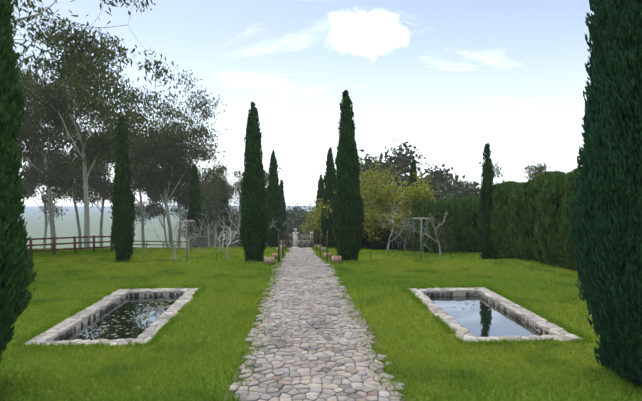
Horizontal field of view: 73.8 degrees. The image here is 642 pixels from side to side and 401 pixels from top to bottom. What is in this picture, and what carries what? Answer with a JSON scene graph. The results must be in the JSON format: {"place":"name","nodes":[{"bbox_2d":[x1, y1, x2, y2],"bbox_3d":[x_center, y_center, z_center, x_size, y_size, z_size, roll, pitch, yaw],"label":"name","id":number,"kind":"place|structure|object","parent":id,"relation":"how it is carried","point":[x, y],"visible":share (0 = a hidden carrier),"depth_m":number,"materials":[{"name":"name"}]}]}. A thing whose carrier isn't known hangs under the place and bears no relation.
{"place":"outdoors","nodes":[
{"label":"outdoors","id":0,"kind":"place"},
{"bbox_2d":[11,0,593,205],"label":"sky","id":1,"kind":"structure","parent":0,"point":[448,79],"materials":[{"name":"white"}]},
{"bbox_2d":[1,206,638,400],"bbox_3d":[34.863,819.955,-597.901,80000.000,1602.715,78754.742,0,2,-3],"label":"ground","id":2,"kind":"structure","parent":0,"point":[65,227],"depth_m":708.76,"materials":[{"name":"green plant"}]},
{"bbox_2d":[0,0,36,370],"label":"cypress","id":3,"kind":"object","parent":2,"relation":"on","point":[16,267],"visible":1,"depth_m":5.96,"materials":[{"name":"green plant"}]},
{"bbox_2d":[13,9,45,101],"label":"dead gum branches","id":4,"kind":"object","parent":2,"relation":"on","point":[21,80],"visible":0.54,"depth_m":24.81,"materials":[{"name":"wood"}]},
{"bbox_2d":[26,235,185,256],"bbox_3d":[-19.716,4.146,34.399,11.488,4.698,31.830,1,2,22],"label":"post rail fence","id":5,"kind":"object","parent":2,"relation":"on","point":[53,244],"visible":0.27,"depth_m":28.29,"materials":[{"name":"brown wood"}]},
{"bbox_2d":[24,288,198,346],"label":"pond border stones","id":6,"kind":"object","parent":2,"relation":"on","point":[61,327],"visible":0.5,"depth_m":9.76,"materials":[{"name":"grey stone"}]},
{"bbox_2d":[45,290,188,343],"bbox_3d":[-4.593,3.119,10.341,2.416,0.878,4.646,0,2,-3],"label":"pond shell","id":7,"kind":"object","parent":2,"relation":"on","point":[85,320],"visible":0.07,"depth_m":10.83},
{"bbox_2d":[60,296,179,340],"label":"pond water","id":8,"kind":"structure","parent":7,"relation":"on","point":[131,305],"depth_m":10.04,"materials":[{"name":"liquid"}]},
{"bbox_2d":[61,296,177,340],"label":"water lily pads","id":9,"kind":"object","parent":8,"relation":"on","point":[138,316],"visible":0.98,"depth_m":10.34,"materials":[{"name":"green plant"}]},
{"bbox_2d":[110,116,135,260],"bbox_3d":[-11.060,-0.659,23.899,1.411,8.170,1.374,0,2,-3],"label":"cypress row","id":10,"kind":"object","parent":2,"relation":"on","point":[122,232],"depth_m":23.59,"materials":[{"name":"green plant"}]},
{"bbox_2d":[179,220,194,261],"bbox_3d":[-6.732,2.190,21.402,0.856,2.450,0.841,0,2,-3],"label":"weeper pole frame","id":11,"kind":"object","parent":2,"relation":"on","point":[186,235],"visible":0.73,"depth_m":21.37,"materials":[{"name":"grey metal"}]},
{"bbox_2d":[168,220,206,261],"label":"weeping branches","id":12,"kind":"object","parent":2,"relation":"on","point":[180,229],"visible":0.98,"depth_m":21.19,"materials":[{"name":"plant"}]},
{"bbox_2d":[186,164,204,247],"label":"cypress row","id":13,"kind":"object","parent":2,"relation":"on","point":[196,201],"depth_m":40.34,"materials":[{"name":"green plant"}]},
{"bbox_2d":[217,179,231,247],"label":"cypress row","id":14,"kind":"object","parent":2,"relation":"on","point":[225,217],"visible":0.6,"depth_m":57.01,"materials":[{"name":"green plant"}]},
{"bbox_2d":[236,197,242,246],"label":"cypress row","id":15,"kind":"object","parent":2,"relation":"on","point":[238,243],"visible":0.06,"depth_m":75.01,"materials":[{"name":"green plant"}]},
{"bbox_2d":[239,101,269,261],"bbox_3d":[-3.499,-0.890,22.414,1.632,8.529,1.613,0,2,-3],"label":"cypress","id":16,"kind":"object","parent":2,"relation":"on","point":[254,232],"depth_m":22.00,"materials":[{"name":"green plant"}]},
{"bbox_2d":[265,150,282,246],"bbox_3d":[-4.370,-0.106,39.308,1.852,9.136,1.714,0,2,-3],"label":"cypress","id":17,"kind":"object","parent":2,"relation":"on","point":[273,196],"depth_m":38.90,"materials":[{"name":"green plant"}]},
{"bbox_2d":[7,0,551,248],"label":"trees","id":18,"kind":"object","parent":2,"relation":"on","point":[170,149],"depth_m":40.29,"materials":[{"name":"green plant"}]},
{"bbox_2d":[279,180,287,239],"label":"cypress","id":19,"kind":"object","parent":2,"relation":"on","point":[283,208],"depth_m":61.46,"materials":[{"name":"green plant"}]},
{"bbox_2d":[136,196,451,261],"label":"bare trees","id":20,"kind":"object","parent":2,"relation":"on","point":[239,223],"visible":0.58,"depth_m":27.54,"materials":[{"name":"grey plant"}]},
{"bbox_2d":[280,234,314,247],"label":"terrace stone walls","id":21,"kind":"structure","parent":2,"relation":"on","point":[303,241],"depth_m":57.95,"materials":[{"name":"grey stone"}]},
{"bbox_2d":[264,245,340,263],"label":"flower pots","id":22,"kind":"object","parent":2,"relation":"on","point":[270,260],"visible":0.67,"depth_m":19.04,"materials":[{"name":"ceramic"}]},
{"bbox_2d":[292,228,312,247],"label":"gate pillar","id":23,"kind":"structure","parent":2,"relation":"on","point":[295,239],"depth_m":67.76,"materials":[{"name":"grey stone"}]},
{"bbox_2d":[278,231,327,262],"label":"wooden posts","id":24,"kind":"object","parent":2,"relation":"on","point":[288,244],"visible":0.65,"depth_m":24.82,"materials":[{"name":"brown wood"}]},
{"bbox_2d":[313,175,323,244],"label":"cypress","id":25,"kind":"object","parent":2,"relation":"on","point":[320,192],"depth_m":48.74,"materials":[{"name":"green plant"}]},
{"bbox_2d":[224,277,412,400],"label":"path base","id":26,"kind":"object","parent":2,"relation":"on","point":[238,366],"visible":0.08,"depth_m":6.84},
{"bbox_2d":[229,247,404,400],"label":"path cobbles","id":27,"kind":"object","parent":26,"relation":"on","point":[296,344],"visible":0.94,"depth_m":7.56,"materials":[{"name":"stone"}]},
{"bbox_2d":[0,246,641,400],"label":"lawn grass","id":28,"kind":"structure","parent":2,"relation":"on","point":[138,372],"depth_m":8.64,"materials":[{"name":"green plant"}]},
{"bbox_2d":[331,225,368,247],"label":"dark shrub","id":29,"kind":"object","parent":28,"relation":"on","point":[364,238],"depth_m":33.10,"materials":[{"name":"green plant"}]},
{"bbox_2d":[176,138,479,247],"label":"evergreen trees","id":30,"kind":"object","parent":2,"relation":"on","point":[441,179],"depth_m":62.38,"materials":[{"name":"green plant"}]},
{"bbox_2d":[320,147,335,247],"bbox_3d":[0.768,-0.215,35.564,1.785,8.525,1.697,0,2,-3],"label":"cypress","id":31,"kind":"object","parent":2,"relation":"on","point":[328,193],"depth_m":35.18,"materials":[{"name":"green plant"}]},
{"bbox_2d":[332,90,364,260],"bbox_3d":[1.424,-1.211,22.468,1.718,9.151,1.672,0,2,-3],"label":"cypress","id":32,"kind":"object","parent":2,"relation":"on","point":[348,244],"depth_m":22.04,"materials":[{"name":"green plant"}]},
{"bbox_2d":[292,159,445,248],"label":"trees","id":33,"kind":"object","parent":2,"relation":"on","point":[377,210],"depth_m":33.22,"materials":[{"name":"green plant"}]},
{"bbox_2d":[367,223,404,249],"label":"dark shrub","id":34,"kind":"object","parent":2,"relation":"on","point":[374,244],"depth_m":31.26,"materials":[{"name":"green plant"}]},
{"bbox_2d":[387,221,409,247],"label":"dark shrub","id":35,"kind":"object","parent":2,"relation":"on","point":[408,243],"visible":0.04,"depth_m":32.95,"materials":[{"name":"green plant"}]},
{"bbox_2d":[407,159,417,206],"bbox_3d":[8.160,0.251,38.167,1.580,7.969,1.494,0,2,-3],"label":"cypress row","id":36,"kind":"object","parent":2,"relation":"on","point":[413,168],"visible":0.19,"depth_m":37.85,"materials":[{"name":"green plant"}]},
{"bbox_2d":[413,217,429,258],"bbox_3d":[4.989,2.060,21.349,0.856,2.450,0.841,0,2,-3],"label":"weeper pole frame","id":37,"kind":"object","parent":2,"relation":"on","point":[420,241],"visible":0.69,"depth_m":21.35,"materials":[{"name":"grey metal"}]},
{"bbox_2d":[391,217,453,258],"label":"weeping branches","id":38,"kind":"object","parent":2,"relation":"on","point":[422,235],"visible":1,"depth_m":21.24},
{"bbox_2d":[409,199,442,252],"bbox_3d":[7.214,1.737,28.746,2.551,3.621,2.084,0,2,-3],"label":"conifer hedge","id":39,"kind":"object","parent":2,"relation":"on","point":[426,208],"depth_m":28.09,"materials":[{"name":"green plant"}]},
{"bbox_2d":[434,199,457,251],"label":"conifer hedge","id":40,"kind":"object","parent":2,"relation":"on","point":[446,205],"visible":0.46,"depth_m":28.27,"materials":[{"name":"green plant"}]},
{"bbox_2d":[447,197,471,251],"bbox_3d":[9.258,1.668,29.181,2.365,3.788,1.965,0,2,-3],"label":"conifer hedge","id":41,"kind":"object","parent":2,"relation":"on","point":[461,210],"depth_m":28.45,"materials":[{"name":"green plant"}]},
{"bbox_2d":[464,196,480,251],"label":"conifer hedge","id":42,"kind":"object","parent":2,"relation":"on","point":[474,203],"depth_m":28.62,"materials":[{"name":"green plant"}]},
{"bbox_2d":[477,143,493,259],"bbox_3d":[8.991,0.117,23.184,1.024,6.479,1.037,0,2,-3],"label":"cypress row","id":43,"kind":"object","parent":2,"relation":"on","point":[484,242],"depth_m":23.02,"materials":[{"name":"green plant"}]},
{"bbox_2d":[419,289,555,338],"bbox_3d":[3.822,3.115,10.474,2.436,0.878,4.516,0,2,-3],"label":"pond shell","id":44,"kind":"object","parent":2,"relation":"on","point":[462,293],"visible":0.03,"depth_m":11.65},
{"bbox_2d":[428,296,542,336],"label":"pond water","id":45,"kind":"structure","parent":44,"relation":"on","point":[481,317],"depth_m":10.28,"materials":[{"name":"blue liquid"}]},
{"bbox_2d":[408,287,582,343],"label":"pond border stones","id":46,"kind":"object","parent":2,"relation":"on","point":[559,332],"visible":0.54,"depth_m":9.94,"materials":[{"name":"grey stone"}]},
{"bbox_2d":[489,181,516,259],"bbox_3d":[10.021,1.122,22.804,2.163,4.407,2.475,0,2,-3],"label":"conifer hedge","id":47,"kind":"object","parent":2,"relation":"on","point":[495,214],"depth_m":22.43,"materials":[{"name":"green plant"}]},
{"bbox_2d":[500,182,521,258],"bbox_3d":[10.174,1.119,21.564,2.158,4.151,2.494,0,2,-3],"label":"conifer hedge","id":48,"kind":"object","parent":2,"relation":"on","point":[505,236],"visible":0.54,"depth_m":21.56,"materials":[{"name":"green plant"}]},
{"bbox_2d":[509,180,534,259],"bbox_3d":[10.199,0.939,20.422,2.168,3.932,2.551,0,2,-3],"label":"conifer hedge","id":49,"kind":"object","parent":2,"relation":"on","point":[521,247],"depth_m":20.09,"materials":[{"name":"green plant"}]},
{"bbox_2d":[527,170,562,261],"bbox_3d":[10.374,0.721,19.358,1.915,4.189,2.310,0,2,-3],"label":"conifer hedge","id":50,"kind":"object","parent":2,"relation":"on","point":[533,190],"visible":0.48,"depth_m":19.31,"materials":[{"name":"green plant"}]},
{"bbox_2d":[533,171,567,266],"bbox_3d":[10.338,0.779,18.185,2.098,4.037,2.558,0,2,-3],"label":"conifer hedge","id":51,"kind":"object","parent":2,"relation":"on","point":[548,194],"depth_m":17.91,"materials":[{"name":"green plant"}]},
{"bbox_2d":[556,168,578,270],"bbox_3d":[10.519,0.705,16.972,2.028,4.137,2.280,0,2,-3],"label":"conifer hedge","id":52,"kind":"object","parent":2,"relation":"on","point":[567,192],"visible":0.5,"depth_m":16.89,"materials":[{"name":"green plant"}]},
{"bbox_2d":[573,169,581,265],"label":"conifer hedge","id":53,"kind":"object","parent":2,"relation":"on","point":[579,173],"visible":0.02,"depth_m":16.27,"materials":[{"name":"green plant"}]},
{"bbox_2d":[569,0,641,384],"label":"cypress","id":54,"kind":"object","parent":2,"relation":"on","point":[606,232],"depth_m":5.96,"materials":[{"name":"green plant"}]}
]}

